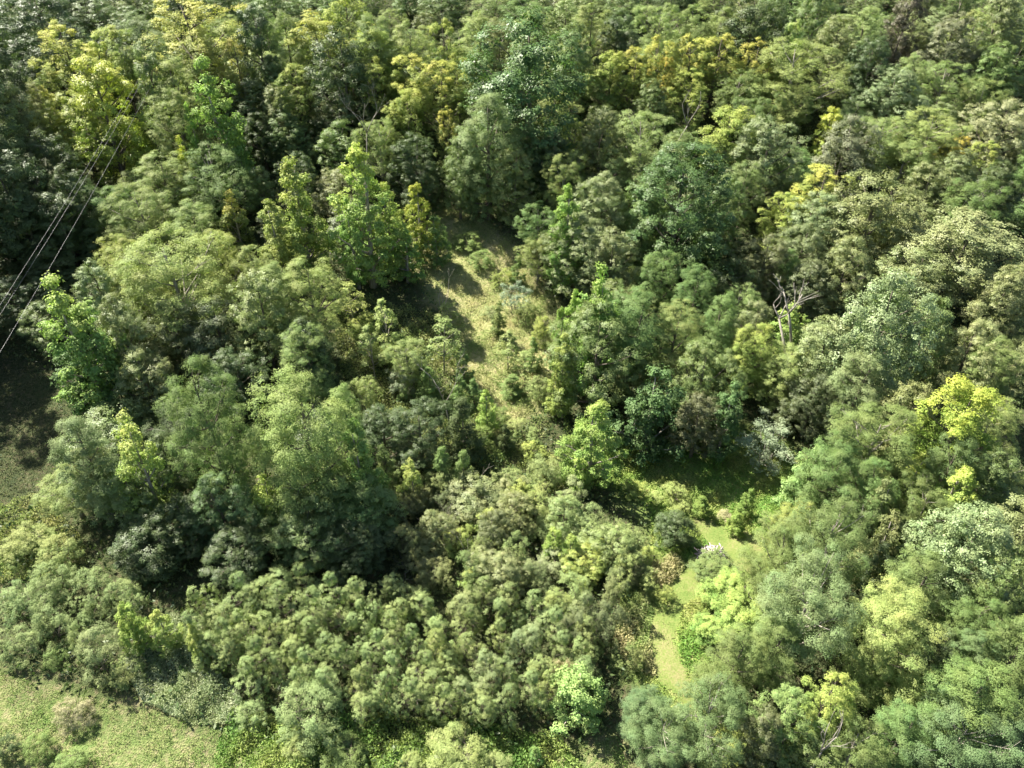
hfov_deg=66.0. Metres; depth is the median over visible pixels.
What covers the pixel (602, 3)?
locust tree
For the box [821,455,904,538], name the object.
locust tree
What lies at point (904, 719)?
locust tree
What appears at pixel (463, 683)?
thicket shrub
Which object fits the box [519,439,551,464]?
olive shrub
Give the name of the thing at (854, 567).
locust tree
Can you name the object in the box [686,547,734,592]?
broadleaf tree
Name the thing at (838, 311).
broadleaf tree
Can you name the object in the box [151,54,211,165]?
locust tree
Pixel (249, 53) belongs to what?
broadleaf tree
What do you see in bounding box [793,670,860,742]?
walnut tree
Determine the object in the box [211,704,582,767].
front weeds
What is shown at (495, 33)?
locust tree
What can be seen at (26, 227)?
broadleaf tree
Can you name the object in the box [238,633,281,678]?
thicket shrub
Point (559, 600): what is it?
thicket shrub
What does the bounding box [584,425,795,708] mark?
clearing grass
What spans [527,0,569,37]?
broadleaf tree
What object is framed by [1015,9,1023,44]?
broadleaf tree
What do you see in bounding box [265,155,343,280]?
poplar tree
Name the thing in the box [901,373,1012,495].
walnut tree
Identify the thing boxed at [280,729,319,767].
olive shrub
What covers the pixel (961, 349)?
broadleaf tree
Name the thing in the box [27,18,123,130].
walnut tree
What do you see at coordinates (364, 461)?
poplar tree
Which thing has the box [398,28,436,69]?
locust tree
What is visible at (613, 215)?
broadleaf tree
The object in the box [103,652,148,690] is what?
olive shrub
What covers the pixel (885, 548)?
broadleaf tree
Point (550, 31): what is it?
broadleaf tree
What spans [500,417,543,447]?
olive shrub
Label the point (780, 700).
walnut tree
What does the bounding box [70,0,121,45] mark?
broadleaf tree
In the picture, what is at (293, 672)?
thicket shrub
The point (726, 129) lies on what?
walnut tree
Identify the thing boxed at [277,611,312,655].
thicket shrub
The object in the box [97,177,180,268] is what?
locust tree
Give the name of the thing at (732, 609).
walnut tree
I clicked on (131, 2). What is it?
broadleaf tree
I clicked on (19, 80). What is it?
broadleaf tree
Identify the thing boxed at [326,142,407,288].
poplar tree
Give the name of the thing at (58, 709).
twiggy bush
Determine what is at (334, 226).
broadleaf tree
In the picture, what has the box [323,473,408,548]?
broadleaf tree
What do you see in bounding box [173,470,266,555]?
broadleaf tree
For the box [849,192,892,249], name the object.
broadleaf tree
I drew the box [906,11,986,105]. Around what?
broadleaf tree
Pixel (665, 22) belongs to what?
locust tree
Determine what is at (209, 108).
poplar tree
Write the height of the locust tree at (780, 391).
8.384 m
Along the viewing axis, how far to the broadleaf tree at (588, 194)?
89.97 m
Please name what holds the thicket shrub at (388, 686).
on the ground at (130, 756)
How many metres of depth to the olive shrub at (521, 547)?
57.80 m
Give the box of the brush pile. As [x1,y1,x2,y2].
[694,543,731,568]
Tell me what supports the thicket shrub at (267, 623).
on the ground at (130, 756)
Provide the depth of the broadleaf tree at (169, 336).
73.36 m
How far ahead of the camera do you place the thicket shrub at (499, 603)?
55.26 m
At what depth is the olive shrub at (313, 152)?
97.81 m
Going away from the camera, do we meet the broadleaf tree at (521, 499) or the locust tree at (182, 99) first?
the broadleaf tree at (521, 499)
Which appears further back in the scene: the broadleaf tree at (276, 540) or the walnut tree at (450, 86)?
the walnut tree at (450, 86)
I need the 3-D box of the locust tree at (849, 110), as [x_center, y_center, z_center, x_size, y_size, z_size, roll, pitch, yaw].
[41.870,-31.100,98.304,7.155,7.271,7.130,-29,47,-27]
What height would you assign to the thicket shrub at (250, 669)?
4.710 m
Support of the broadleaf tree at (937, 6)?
on the ground at (130, 756)
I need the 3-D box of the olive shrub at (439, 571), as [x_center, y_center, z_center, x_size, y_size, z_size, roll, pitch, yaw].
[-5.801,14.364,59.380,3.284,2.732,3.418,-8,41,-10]
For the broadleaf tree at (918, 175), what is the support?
on the ground at (130, 756)
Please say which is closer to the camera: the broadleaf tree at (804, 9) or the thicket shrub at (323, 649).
the thicket shrub at (323, 649)
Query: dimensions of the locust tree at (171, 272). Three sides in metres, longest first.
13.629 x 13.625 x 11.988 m
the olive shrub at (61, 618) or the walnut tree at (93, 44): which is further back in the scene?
the walnut tree at (93, 44)
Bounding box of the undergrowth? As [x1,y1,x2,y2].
[0,0,1023,767]
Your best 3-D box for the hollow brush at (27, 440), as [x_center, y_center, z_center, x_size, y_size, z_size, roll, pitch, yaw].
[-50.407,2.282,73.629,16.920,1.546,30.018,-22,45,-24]
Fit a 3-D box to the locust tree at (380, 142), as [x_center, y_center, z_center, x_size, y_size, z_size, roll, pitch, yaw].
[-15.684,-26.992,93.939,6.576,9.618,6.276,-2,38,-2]
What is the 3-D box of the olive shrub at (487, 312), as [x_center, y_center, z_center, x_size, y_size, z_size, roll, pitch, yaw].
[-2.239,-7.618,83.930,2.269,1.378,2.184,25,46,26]
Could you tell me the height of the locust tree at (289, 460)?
16.668 m
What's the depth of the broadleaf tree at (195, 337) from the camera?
72.91 m
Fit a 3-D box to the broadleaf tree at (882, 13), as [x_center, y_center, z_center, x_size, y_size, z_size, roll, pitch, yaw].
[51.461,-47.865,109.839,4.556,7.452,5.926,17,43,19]
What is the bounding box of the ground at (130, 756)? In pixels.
[0,0,1023,767]
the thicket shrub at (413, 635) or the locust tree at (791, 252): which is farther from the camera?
the locust tree at (791, 252)
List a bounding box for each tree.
[0,0,91,95]
[0,25,40,132]
[0,34,37,72]
[0,59,32,91]
[0,77,29,164]
[0,82,63,181]
[0,119,68,215]
[0,120,26,260]
[0,148,65,279]
[0,189,64,283]
[0,220,69,282]
[0,274,71,338]
[1,0,55,46]
[1,113,40,146]
[8,153,75,240]
[9,77,60,123]
[16,300,74,356]
[18,242,98,299]
[22,128,97,207]
[26,84,76,145]
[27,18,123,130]
[29,462,101,517]
[30,190,109,274]
[35,89,123,184]
[36,270,142,415]
[38,0,82,42]
[43,163,114,242]
[45,24,93,61]
[47,413,126,527]
[49,321,137,417]
[50,207,112,266]
[58,395,156,468]
[63,0,106,27]
[64,58,127,98]
[67,54,159,191]
[68,446,123,516]
[69,184,139,259]
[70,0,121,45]
[70,257,138,345]
[70,275,143,325]
[74,35,131,122]
[89,25,130,62]
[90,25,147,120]
[92,233,174,330]
[92,458,165,540]
[95,292,170,390]
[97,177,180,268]
[105,511,184,585]
[107,5,152,46]
[107,221,240,348]
[110,409,185,523]
[111,344,182,424]
[112,10,180,118]
[113,601,154,657]
[114,168,173,220]
[115,0,152,11]
[123,39,184,97]
[132,149,203,239]
[133,0,253,116]
[133,45,186,163]
[133,490,222,563]
[138,0,182,28]
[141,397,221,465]
[143,299,207,379]
[144,15,187,57]
[144,88,221,201]
[145,251,215,306]
[145,431,195,504]
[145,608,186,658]
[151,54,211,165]
[151,352,262,510]
[161,0,203,51]
[169,140,259,235]
[169,198,225,277]
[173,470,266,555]
[174,36,217,84]
[175,135,209,218]
[175,294,261,390]
[183,101,213,201]
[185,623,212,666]
[186,52,256,203]
[187,13,242,69]
[190,228,251,304]
[192,0,236,18]
[197,346,271,421]
[197,515,270,598]
[198,0,240,37]
[213,77,283,149]
[217,189,259,255]
[218,39,259,132]
[224,244,287,320]
[225,268,301,376]
[227,50,273,82]
[229,2,287,119]
[230,122,260,203]
[235,0,269,23]
[243,362,362,520]
[244,111,281,170]
[244,165,280,220]
[245,425,271,475]
[249,12,286,54]
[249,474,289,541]
[251,0,303,39]
[252,210,291,252]
[253,260,307,354]
[255,497,356,580]
[257,198,304,284]
[259,52,293,84]
[259,54,296,123]
[259,82,307,150]
[264,108,311,168]
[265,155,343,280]
[268,9,311,115]
[270,446,358,538]
[271,63,321,142]
[272,150,320,210]
[275,255,352,352]
[277,316,343,399]
[278,319,337,411]
[283,8,356,117]
[283,26,322,73]
[290,0,350,35]
[294,406,367,471]
[299,20,383,150]
[300,0,329,11]
[307,94,380,151]
[309,166,373,214]
[309,510,400,593]
[314,0,371,103]
[314,118,365,186]
[317,28,354,66]
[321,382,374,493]
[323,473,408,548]
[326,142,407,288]
[327,198,387,261]
[336,195,373,288]
[337,417,391,517]
[339,83,390,163]
[341,8,374,40]
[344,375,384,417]
[346,0,386,27]
[349,13,403,96]
[351,117,403,181]
[352,21,409,123]
[352,56,398,134]
[360,402,416,472]
[365,29,393,61]
[371,49,411,87]
[371,181,412,276]
[378,8,410,42]
[379,106,408,173]
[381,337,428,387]
[382,87,426,158]
[382,395,454,472]
[383,20,442,125]
[384,227,425,283]
[386,53,436,143]
[386,130,443,207]
[392,0,420,16]
[395,457,428,511]
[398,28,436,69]
[401,160,446,219]
[402,182,440,260]
[409,509,459,557]
[411,12,441,51]
[411,59,469,150]
[412,0,468,40]
[413,350,469,421]
[415,47,459,93]
[417,215,452,268]
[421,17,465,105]
[426,504,462,547]
[431,268,452,317]
[432,0,468,11]
[433,106,458,173]
[439,28,478,67]
[440,139,482,220]
[442,52,477,131]
[442,125,485,212]
[447,468,505,531]
[452,13,497,45]
[455,3,594,199]
[455,10,506,113]
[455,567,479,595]
[457,89,519,222]
[467,474,488,505]
[467,545,533,602]
[469,0,522,26]
[470,507,508,539]
[475,69,511,111]
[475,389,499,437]
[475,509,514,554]
[478,17,517,70]
[485,487,539,544]
[487,146,542,228]
[493,471,531,501]
[497,0,552,42]
[498,118,542,202]
[502,0,533,20]
[503,35,537,86]
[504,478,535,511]
[508,10,562,58]
[508,66,546,110]
[512,200,560,263]
[513,231,560,284]
[525,133,575,207]
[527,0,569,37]
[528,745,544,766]
[531,210,609,298]
[533,539,579,581]
[534,44,585,103]
[536,91,583,136]
[539,149,588,231]
[540,526,566,562]
[541,183,584,293]
[542,0,586,48]
[542,297,657,423]
[542,369,572,415]
[543,490,586,542]
[545,660,614,739]
[548,306,571,378]
[549,330,577,418]
[551,20,596,117]
[554,399,629,490]
[555,454,589,499]
[555,516,606,561]
[557,533,583,572]
[558,117,590,185]
[558,537,615,591]
[560,0,612,39]
[560,289,583,371]
[561,2,618,101]
[562,179,621,228]
[569,104,631,194]
[570,170,629,257]
[570,277,662,347]
[574,0,617,15]
[574,261,619,395]
[577,226,642,305]
[577,518,645,574]
[580,103,623,172]
[582,27,619,73]
[583,49,631,126]
[590,9,637,105]
[595,109,690,200]
[598,363,687,471]
[601,284,674,394]
[604,15,640,46]
[604,29,641,110]
[605,0,654,28]
[607,46,660,130]
[613,180,670,276]
[615,684,670,746]
[619,138,737,292]
[619,695,696,767]
[625,33,666,78]
[629,77,674,150]
[631,249,690,327]
[632,2,686,76]
[634,34,679,127]
[641,299,705,393]
[646,52,676,135]
[648,0,694,30]
[653,509,699,549]
[657,128,703,185]
[658,91,700,179]
[658,174,711,243]
[660,3,715,92]
[660,670,753,767]
[661,336,748,429]
[662,33,713,118]
[662,68,709,138]
[664,29,720,68]
[667,263,717,356]
[667,392,724,459]
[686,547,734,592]
[687,32,746,116]
[689,175,748,268]
[690,611,729,645]
[690,620,774,708]
[691,718,774,767]
[692,104,759,182]
[693,0,738,20]
[697,289,742,386]
[698,6,739,95]
[700,256,765,325]
[704,378,747,462]
[708,599,756,644]
[709,0,790,93]
[709,13,739,41]
[709,67,763,140]
[709,282,763,347]
[714,114,809,212]
[715,573,782,628]
[721,160,768,240]
[722,232,790,310]
[724,322,781,400]
[726,35,777,121]
[729,0,768,38]
[730,96,777,167]
[731,36,856,138]
[731,299,776,374]
[732,519,817,612]
[732,701,788,767]
[736,608,799,695]
[744,681,827,767]
[745,59,781,119]
[745,603,780,641]
[752,340,816,417]
[752,531,870,664]
[754,0,797,48]
[754,191,803,254]
[758,303,810,367]
[758,509,808,553]
[760,36,816,81]
[763,221,830,304]
[764,143,818,197]
[765,0,813,23]
[765,248,799,320]
[768,19,805,101]
[769,275,818,390]
[769,496,817,545]
[770,367,846,442]
[770,443,828,514]
[771,257,839,329]
[773,292,803,411]
[774,88,814,152]
[775,165,817,220]
[775,189,846,273]
[777,314,862,419]
[778,726,842,767]
[781,163,854,237]
[783,485,880,598]
[785,0,842,70]
[785,428,874,532]
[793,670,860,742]
[796,322,866,378]
[798,0,840,35]
[798,0,848,11]
[800,14,862,104]
[805,167,927,289]
[807,106,843,172]
[807,113,884,201]
[807,234,874,317]
[810,711,897,767]
[811,712,854,767]
[813,407,873,459]
[818,267,948,419]
[820,13,865,57]
[820,99,874,159]
[820,351,888,446]
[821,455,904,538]
[826,398,925,501]
[827,573,950,714]
[834,34,891,118]
[834,284,911,349]
[839,6,887,91]
[839,115,906,176]
[839,508,904,593]
[841,476,894,551]
[842,63,931,147]
[843,0,885,36]
[843,635,896,700]
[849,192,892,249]
[849,538,913,602]
[854,694,943,767]
[858,540,955,638]
[863,379,941,478]
[864,136,936,201]
[866,12,897,65]
[871,0,928,83]
[873,0,906,10]
[873,240,953,342]
[879,52,929,130]
[880,450,927,525]
[881,199,947,270]
[882,205,1023,321]
[884,293,957,396]
[886,106,975,186]
[888,16,931,68]
[888,469,962,547]
[890,161,964,229]
[890,649,1023,767]
[894,500,1022,623]
[894,625,969,707]
[896,0,941,26]
[896,678,1023,767]
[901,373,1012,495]
[902,59,986,141]
[903,6,963,59]
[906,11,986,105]
[909,432,991,508]
[909,465,984,550]
[915,0,953,15]
[916,101,960,163]
[921,148,987,217]
[921,317,1007,407]
[921,588,1016,665]
[928,133,971,177]
[933,544,1023,656]
[938,0,984,21]
[939,177,1013,258]
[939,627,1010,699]
[941,9,1000,87]
[947,446,1022,539]
[948,140,1000,200]
[950,77,1018,146]
[950,98,1023,177]
[954,41,1023,118]
[954,394,1023,460]
[955,695,1023,767]
[956,262,1023,350]
[957,42,994,106]
[957,160,1023,233]
[958,15,994,51]
[959,493,1023,601]
[960,334,1023,418]
[966,0,1023,76]
[968,613,1023,708]
[975,446,1023,506]
[977,0,1023,20]
[979,337,1023,398]
[986,7,1023,45]
[992,30,1023,78]
[995,313,1023,364]
[999,197,1023,237]
[1001,265,1023,310]
[1002,137,1023,177]
[1009,71,1023,97]
[1009,92,1023,126]
[1009,150,1023,211]
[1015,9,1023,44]
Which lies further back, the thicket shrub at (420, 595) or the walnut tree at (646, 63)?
the walnut tree at (646, 63)
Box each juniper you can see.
[373,444,404,498]
[382,331,416,371]
[416,366,443,404]
[422,446,460,499]
[438,394,488,470]
[448,375,471,409]
[450,449,473,501]
[451,348,476,386]
[465,377,484,414]
[489,299,506,337]
[496,423,515,457]
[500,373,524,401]
[508,253,526,287]
[525,337,543,373]
[690,495,713,520]
[725,512,746,537]
[734,489,756,520]
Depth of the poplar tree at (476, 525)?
61.64 m
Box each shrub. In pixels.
[0,534,41,573]
[0,579,48,629]
[0,617,56,672]
[0,732,27,767]
[10,520,57,561]
[19,729,56,765]
[26,592,89,652]
[27,559,80,605]
[35,533,84,574]
[42,645,72,672]
[49,744,93,767]
[64,622,94,665]
[65,565,118,627]
[73,620,129,689]
[103,577,150,614]
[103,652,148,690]
[181,608,221,659]
[185,583,222,632]
[192,629,226,672]
[200,602,240,644]
[210,638,248,678]
[211,616,243,664]
[222,570,263,618]
[225,655,270,704]
[230,608,265,659]
[232,694,272,732]
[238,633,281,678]
[241,576,279,620]
[243,597,277,623]
[245,610,288,660]
[260,564,296,602]
[262,579,310,638]
[266,649,297,693]
[271,139,314,172]
[272,673,349,758]
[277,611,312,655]
[277,630,310,671]
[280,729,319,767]
[283,562,323,597]
[289,665,316,716]
[293,615,332,663]
[295,143,328,175]
[295,584,330,634]
[296,644,337,695]
[303,129,334,167]
[309,595,353,650]
[313,665,351,714]
[314,631,356,668]
[317,570,356,613]
[318,643,359,682]
[319,728,369,767]
[342,575,378,620]
[342,610,378,657]
[346,312,384,342]
[347,688,389,732]
[348,666,381,711]
[352,597,384,639]
[355,646,384,694]
[357,580,401,628]
[360,341,386,367]
[363,627,398,662]
[367,670,397,715]
[376,608,407,653]
[378,597,411,636]
[380,649,412,698]
[381,571,417,615]
[383,492,423,536]
[385,369,417,399]
[385,522,423,569]
[388,673,430,717]
[390,528,452,575]
[393,475,437,514]
[394,749,427,767]
[395,623,429,669]
[397,374,428,403]
[399,585,435,625]
[403,667,446,717]
[405,647,441,687]
[410,597,442,635]
[415,556,455,598]
[415,628,461,680]
[420,467,454,510]
[423,614,462,664]
[424,719,492,767]
[425,485,464,526]
[425,681,460,723]
[436,345,457,361]
[438,648,471,690]
[442,523,476,565]
[445,587,482,624]
[447,631,489,676]
[447,674,474,709]
[448,494,486,536]
[448,601,482,638]
[452,231,484,251]
[456,550,493,597]
[460,683,496,727]
[464,575,503,623]
[464,667,504,712]
[468,249,496,270]
[468,534,503,568]
[469,648,503,702]
[471,424,498,453]
[476,567,526,613]
[477,589,526,634]
[479,305,497,319]
[482,403,511,430]
[484,749,515,767]
[485,617,518,658]
[486,682,519,732]
[488,268,513,288]
[488,466,526,508]
[494,580,528,626]
[494,655,518,695]
[497,529,531,591]
[500,280,531,314]
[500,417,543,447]
[504,629,534,675]
[511,302,538,325]
[511,589,551,634]
[513,558,553,600]
[515,618,550,658]
[516,667,550,716]
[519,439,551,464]
[519,479,556,536]
[523,376,552,401]
[525,453,563,495]
[526,512,563,542]
[527,652,559,688]
[530,315,551,347]
[531,668,564,719]
[536,605,574,652]
[542,585,576,618]
[544,566,592,625]
[548,606,587,660]
[549,629,575,661]
[553,474,588,515]
[563,636,598,678]
[566,590,606,634]
[568,653,602,700]
[573,501,611,542]
[574,591,631,657]
[574,614,604,659]
[600,565,631,621]
[603,550,659,600]
[605,549,645,588]
[607,642,645,685]
[617,477,648,503]
[638,545,665,566]
[648,584,677,611]
[649,480,696,516]
[686,538,701,552]
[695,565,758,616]
[715,508,731,522]
[735,406,796,475]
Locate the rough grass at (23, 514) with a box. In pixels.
[0,493,87,582]
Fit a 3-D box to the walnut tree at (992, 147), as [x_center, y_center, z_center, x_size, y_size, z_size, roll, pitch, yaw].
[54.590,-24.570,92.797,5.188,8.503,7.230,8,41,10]
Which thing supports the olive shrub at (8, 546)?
on the ground at (130, 756)
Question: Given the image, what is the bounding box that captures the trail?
[640,507,767,711]
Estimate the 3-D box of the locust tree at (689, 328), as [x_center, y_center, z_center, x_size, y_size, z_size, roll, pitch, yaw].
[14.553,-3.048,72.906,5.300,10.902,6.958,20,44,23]
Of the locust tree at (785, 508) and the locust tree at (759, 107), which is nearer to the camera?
the locust tree at (785, 508)
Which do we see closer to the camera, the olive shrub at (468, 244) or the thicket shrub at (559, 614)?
the thicket shrub at (559, 614)
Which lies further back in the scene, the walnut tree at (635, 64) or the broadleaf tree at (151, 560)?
the walnut tree at (635, 64)
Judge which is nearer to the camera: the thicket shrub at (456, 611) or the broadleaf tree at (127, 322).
the thicket shrub at (456, 611)
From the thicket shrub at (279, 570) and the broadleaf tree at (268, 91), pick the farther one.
the broadleaf tree at (268, 91)
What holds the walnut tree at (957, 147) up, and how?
on the ground at (130, 756)
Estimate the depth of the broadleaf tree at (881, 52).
98.60 m
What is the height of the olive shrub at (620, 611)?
5.531 m
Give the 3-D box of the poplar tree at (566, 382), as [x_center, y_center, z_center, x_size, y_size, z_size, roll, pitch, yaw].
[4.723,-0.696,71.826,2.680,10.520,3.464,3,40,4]
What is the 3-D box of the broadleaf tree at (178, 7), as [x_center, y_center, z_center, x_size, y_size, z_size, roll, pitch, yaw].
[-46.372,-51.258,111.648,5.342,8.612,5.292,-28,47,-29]
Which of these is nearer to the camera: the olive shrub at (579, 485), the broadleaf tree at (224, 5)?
the olive shrub at (579, 485)
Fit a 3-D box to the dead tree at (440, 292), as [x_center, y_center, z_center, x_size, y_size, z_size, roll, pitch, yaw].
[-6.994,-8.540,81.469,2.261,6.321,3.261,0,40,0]
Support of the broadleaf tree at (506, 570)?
on the ground at (130, 756)
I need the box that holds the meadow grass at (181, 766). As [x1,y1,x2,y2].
[0,672,629,767]
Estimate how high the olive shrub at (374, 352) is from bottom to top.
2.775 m
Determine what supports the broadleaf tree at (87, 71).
on the ground at (130, 756)
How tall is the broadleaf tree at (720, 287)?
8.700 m
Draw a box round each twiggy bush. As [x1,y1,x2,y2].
[50,695,99,738]
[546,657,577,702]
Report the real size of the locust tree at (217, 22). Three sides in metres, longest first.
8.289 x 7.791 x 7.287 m
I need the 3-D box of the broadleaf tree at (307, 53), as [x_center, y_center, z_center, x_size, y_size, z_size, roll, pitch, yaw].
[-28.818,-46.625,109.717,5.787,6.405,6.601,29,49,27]
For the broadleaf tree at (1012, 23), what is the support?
on the ground at (130, 756)
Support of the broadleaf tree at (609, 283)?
on the ground at (130, 756)
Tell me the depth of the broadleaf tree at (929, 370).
70.19 m
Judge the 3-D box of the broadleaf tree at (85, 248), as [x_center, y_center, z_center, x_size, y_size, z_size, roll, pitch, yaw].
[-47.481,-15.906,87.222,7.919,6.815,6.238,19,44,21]
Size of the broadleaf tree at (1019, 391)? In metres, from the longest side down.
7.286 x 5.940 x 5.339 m
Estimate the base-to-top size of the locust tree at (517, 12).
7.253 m
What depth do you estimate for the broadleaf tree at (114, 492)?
59.34 m
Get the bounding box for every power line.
[0,72,142,304]
[1,73,146,312]
[1,88,149,349]
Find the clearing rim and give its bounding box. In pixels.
[463,213,561,344]
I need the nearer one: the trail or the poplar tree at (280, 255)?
the trail
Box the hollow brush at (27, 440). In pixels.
[0,355,78,509]
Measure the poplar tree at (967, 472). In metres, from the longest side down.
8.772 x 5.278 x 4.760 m
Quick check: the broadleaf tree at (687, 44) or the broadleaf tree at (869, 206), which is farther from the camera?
the broadleaf tree at (687, 44)
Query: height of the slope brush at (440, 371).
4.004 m
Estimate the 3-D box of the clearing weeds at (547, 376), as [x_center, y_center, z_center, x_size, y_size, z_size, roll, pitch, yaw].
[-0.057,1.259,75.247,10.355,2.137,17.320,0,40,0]
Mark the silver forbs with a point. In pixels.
(183, 709)
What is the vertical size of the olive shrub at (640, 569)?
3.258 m
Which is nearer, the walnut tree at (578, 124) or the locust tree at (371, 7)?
the walnut tree at (578, 124)
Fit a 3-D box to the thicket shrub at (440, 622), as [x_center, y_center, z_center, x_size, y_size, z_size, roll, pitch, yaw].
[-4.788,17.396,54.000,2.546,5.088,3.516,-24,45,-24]
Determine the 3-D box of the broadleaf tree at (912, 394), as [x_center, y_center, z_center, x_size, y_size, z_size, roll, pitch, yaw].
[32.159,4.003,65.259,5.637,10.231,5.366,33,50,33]
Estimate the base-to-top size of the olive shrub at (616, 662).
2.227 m
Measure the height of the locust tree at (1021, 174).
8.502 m
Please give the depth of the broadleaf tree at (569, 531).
61.17 m
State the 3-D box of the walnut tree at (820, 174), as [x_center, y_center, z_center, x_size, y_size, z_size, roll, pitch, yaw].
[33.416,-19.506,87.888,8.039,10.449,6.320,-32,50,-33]
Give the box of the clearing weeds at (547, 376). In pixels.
[459,339,555,464]
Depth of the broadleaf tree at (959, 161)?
89.23 m
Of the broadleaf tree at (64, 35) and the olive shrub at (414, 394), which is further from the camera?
the broadleaf tree at (64, 35)
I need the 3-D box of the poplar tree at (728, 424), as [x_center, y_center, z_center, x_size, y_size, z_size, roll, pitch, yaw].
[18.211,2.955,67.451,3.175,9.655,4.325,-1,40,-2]
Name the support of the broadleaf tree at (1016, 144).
on the ground at (130, 756)
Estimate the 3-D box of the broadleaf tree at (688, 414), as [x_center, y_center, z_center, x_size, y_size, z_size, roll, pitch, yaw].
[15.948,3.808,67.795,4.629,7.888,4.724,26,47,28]
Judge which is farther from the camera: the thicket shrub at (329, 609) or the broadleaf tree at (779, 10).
the broadleaf tree at (779, 10)
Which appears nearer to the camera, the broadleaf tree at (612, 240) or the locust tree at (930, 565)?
the locust tree at (930, 565)
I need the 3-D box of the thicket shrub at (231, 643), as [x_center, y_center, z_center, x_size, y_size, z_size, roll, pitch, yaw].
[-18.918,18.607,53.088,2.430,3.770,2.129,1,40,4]
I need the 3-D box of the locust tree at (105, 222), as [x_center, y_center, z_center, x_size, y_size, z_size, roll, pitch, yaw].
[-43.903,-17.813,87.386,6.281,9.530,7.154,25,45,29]
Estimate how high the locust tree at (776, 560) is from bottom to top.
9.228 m
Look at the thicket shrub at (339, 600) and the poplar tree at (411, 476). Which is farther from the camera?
the poplar tree at (411, 476)
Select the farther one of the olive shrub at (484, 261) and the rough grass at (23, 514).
the olive shrub at (484, 261)
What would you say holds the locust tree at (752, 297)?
on the ground at (130, 756)
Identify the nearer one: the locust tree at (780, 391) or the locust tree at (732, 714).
the locust tree at (732, 714)
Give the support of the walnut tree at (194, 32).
on the ground at (130, 756)
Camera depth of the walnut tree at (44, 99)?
94.04 m
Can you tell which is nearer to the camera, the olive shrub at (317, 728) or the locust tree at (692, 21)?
the olive shrub at (317, 728)
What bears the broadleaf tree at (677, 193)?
on the ground at (130, 756)
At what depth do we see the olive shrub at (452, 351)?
79.09 m
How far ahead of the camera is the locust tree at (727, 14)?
103.06 m
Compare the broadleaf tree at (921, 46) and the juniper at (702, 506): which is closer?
the juniper at (702, 506)
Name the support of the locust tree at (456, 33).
on the ground at (130, 756)
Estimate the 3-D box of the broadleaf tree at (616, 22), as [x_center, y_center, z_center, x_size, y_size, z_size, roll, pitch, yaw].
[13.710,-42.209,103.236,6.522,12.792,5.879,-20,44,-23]
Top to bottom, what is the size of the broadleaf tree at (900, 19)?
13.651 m
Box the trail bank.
[613,551,687,675]
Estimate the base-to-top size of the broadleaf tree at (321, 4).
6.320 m
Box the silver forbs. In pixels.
[123,612,248,724]
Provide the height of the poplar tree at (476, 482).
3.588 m
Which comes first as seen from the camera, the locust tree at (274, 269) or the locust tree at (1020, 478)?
the locust tree at (1020, 478)
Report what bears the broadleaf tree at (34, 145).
on the ground at (130, 756)
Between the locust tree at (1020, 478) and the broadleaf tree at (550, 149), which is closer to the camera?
the locust tree at (1020, 478)
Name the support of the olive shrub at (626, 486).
on the ground at (130, 756)
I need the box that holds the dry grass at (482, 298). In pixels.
[411,207,554,459]
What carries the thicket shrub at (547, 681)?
on the ground at (130, 756)
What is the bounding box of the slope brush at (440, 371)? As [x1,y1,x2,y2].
[331,292,574,528]
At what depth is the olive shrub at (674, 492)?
65.70 m
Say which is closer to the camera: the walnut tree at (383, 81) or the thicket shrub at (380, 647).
the thicket shrub at (380, 647)
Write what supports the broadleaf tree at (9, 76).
on the ground at (130, 756)
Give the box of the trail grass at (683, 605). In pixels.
[645,519,762,708]
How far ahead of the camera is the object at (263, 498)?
60.38 m
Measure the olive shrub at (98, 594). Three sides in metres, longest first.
4.176 x 4.164 x 3.466 m
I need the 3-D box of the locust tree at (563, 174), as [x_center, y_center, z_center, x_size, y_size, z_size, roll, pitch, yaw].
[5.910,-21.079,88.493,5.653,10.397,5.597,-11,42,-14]
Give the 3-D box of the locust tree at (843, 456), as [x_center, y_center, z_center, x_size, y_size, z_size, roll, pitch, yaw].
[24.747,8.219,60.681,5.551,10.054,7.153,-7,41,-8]
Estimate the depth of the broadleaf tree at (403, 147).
89.66 m
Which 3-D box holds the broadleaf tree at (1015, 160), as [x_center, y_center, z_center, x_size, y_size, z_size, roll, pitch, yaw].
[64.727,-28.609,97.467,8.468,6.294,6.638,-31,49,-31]
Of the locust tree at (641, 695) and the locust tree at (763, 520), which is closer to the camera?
the locust tree at (641, 695)
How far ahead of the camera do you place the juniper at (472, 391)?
73.42 m
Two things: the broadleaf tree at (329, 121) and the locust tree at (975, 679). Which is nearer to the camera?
the locust tree at (975, 679)
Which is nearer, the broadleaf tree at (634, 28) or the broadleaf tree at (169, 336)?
the broadleaf tree at (169, 336)
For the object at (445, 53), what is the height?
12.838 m
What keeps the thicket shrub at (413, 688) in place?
on the ground at (130, 756)
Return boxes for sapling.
[335,281,370,328]
[357,324,390,378]
[372,297,397,346]
[425,316,463,374]
[434,302,465,337]
[493,330,519,369]
[512,350,537,382]
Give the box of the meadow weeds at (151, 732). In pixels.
[0,673,627,767]
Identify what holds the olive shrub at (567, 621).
on the ground at (130, 756)
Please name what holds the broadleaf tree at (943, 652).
on the ground at (130, 756)
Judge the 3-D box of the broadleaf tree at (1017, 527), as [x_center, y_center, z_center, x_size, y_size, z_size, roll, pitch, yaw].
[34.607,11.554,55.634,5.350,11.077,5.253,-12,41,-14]
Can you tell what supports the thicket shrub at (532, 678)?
on the ground at (130, 756)
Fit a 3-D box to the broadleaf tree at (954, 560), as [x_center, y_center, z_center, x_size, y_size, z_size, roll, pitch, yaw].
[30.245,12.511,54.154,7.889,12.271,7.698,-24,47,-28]

